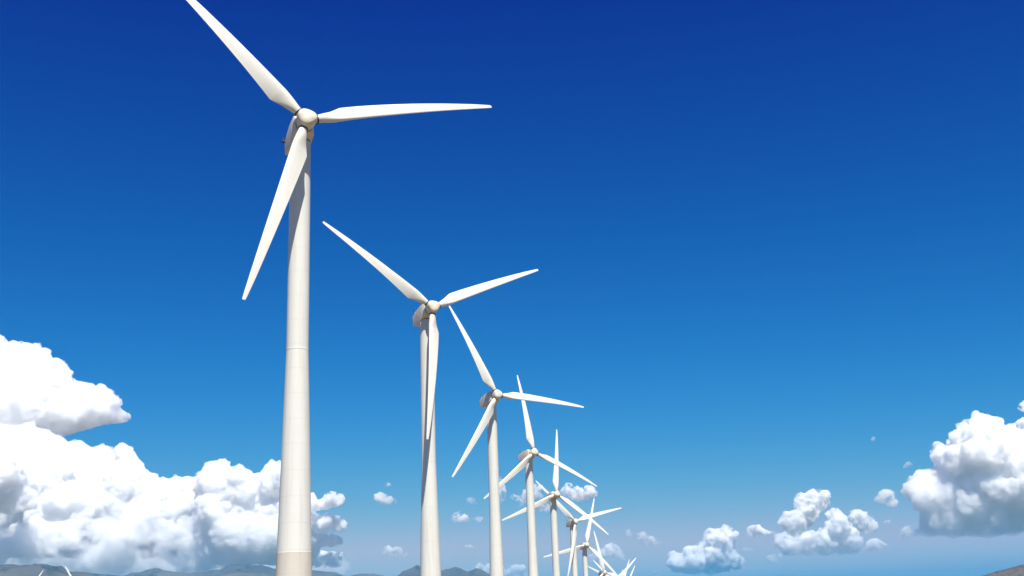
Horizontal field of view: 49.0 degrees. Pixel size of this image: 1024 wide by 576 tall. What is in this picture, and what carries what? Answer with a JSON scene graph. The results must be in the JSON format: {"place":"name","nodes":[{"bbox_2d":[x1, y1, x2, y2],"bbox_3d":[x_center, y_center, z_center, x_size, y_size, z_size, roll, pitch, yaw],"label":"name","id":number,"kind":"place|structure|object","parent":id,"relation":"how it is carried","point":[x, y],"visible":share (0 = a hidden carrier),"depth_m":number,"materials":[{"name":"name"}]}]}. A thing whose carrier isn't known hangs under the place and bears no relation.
{"place":"outdoors","nodes":[
{"label":"outdoors","id":0,"kind":"place"},
{"bbox_2d":[0,563,93,575],"bbox_3d":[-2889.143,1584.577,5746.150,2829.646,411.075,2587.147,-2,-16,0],"label":"mountains","id":1,"kind":"structure","parent":0,"point":[35,569],"depth_m":5732.65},
{"bbox_2d":[29,564,382,575],"bbox_3d":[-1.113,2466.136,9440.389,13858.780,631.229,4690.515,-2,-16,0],"label":"mountains","id":2,"kind":"structure","parent":0,"point":[243,568],"depth_m":9585.05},
{"bbox_2d":[223,572,274,575],"bbox_3d":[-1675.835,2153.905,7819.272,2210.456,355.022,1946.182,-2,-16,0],"label":"mountains","id":3,"kind":"structure","parent":0,"point":[244,574],"depth_m":7770.96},
{"bbox_2d":[398,565,489,575],"bbox_3d":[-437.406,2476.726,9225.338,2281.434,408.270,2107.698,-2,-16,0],"label":"mountains","id":4,"kind":"structure","parent":0,"point":[452,571],"depth_m":9092.62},
{"bbox_2d":[0,0,1023,575],"label":"sky","id":5,"kind":"structure","parent":0,"point":[776,247],"materials":[{"name":"blue"}]},
{"bbox_2d":[983,564,1023,575],"bbox_3d":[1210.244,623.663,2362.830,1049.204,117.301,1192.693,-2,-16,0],"label":"hill","id":6,"kind":"structure","parent":0,"point":[1018,570],"depth_m":2377.03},
{"bbox_3d":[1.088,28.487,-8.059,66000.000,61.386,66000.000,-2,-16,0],"label":"ground","id":7,"kind":"structure","parent":0,"visible":0},
{"bbox_2d":[186,0,491,575],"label":"wind turbine","id":8,"kind":"object","parent":7,"relation":"on","point":[294,549],"visible":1,"depth_m":129.79,"materials":[{"name":"paint"}]},
{"bbox_2d":[323,221,538,575],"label":"wind turbine","id":9,"kind":"object","parent":7,"relation":"on","point":[424,317],"visible":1,"depth_m":201.07,"materials":[{"name":"paint"}]},
{"bbox_2d":[449,306,583,575],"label":"wind turbine","id":10,"kind":"object","parent":7,"relation":"on","point":[489,401],"visible":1,"depth_m":271.82,"materials":[{"name":"paint"}]},
{"bbox_2d":[484,375,596,575],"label":"wind turbine","id":11,"kind":"object","parent":7,"relation":"on","point":[525,457],"visible":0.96,"depth_m":344.18,"materials":[{"name":"paint"}]},
{"bbox_2d":[502,430,608,575],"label":"wind turbine","id":12,"kind":"object","parent":7,"relation":"on","point":[551,497],"visible":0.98,"depth_m":414.62,"materials":[{"name":"paint"}]},
{"bbox_2d":[536,481,620,575],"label":"wind turbine","id":13,"kind":"object","parent":7,"relation":"on","point":[572,523],"visible":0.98,"depth_m":492.90,"materials":[{"name":"paint"}]},
{"bbox_2d":[544,500,617,575],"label":"wind turbine","id":14,"kind":"object","parent":7,"relation":"on","point":[583,547],"visible":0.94,"depth_m":572.27,"materials":[{"name":"paint"}]},
{"bbox_2d":[594,532,618,575],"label":"wind turbine","id":15,"kind":"object","parent":7,"relation":"on","point":[604,572],"visible":0.98,"depth_m":670.00,"materials":[{"name":"paint"}]},
{"bbox_2d":[588,558,635,575],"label":"wind turbine","id":16,"kind":"object","parent":7,"relation":"on","point":[622,573],"visible":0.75,"depth_m":721.34,"materials":[{"name":"paint"}]}
]}

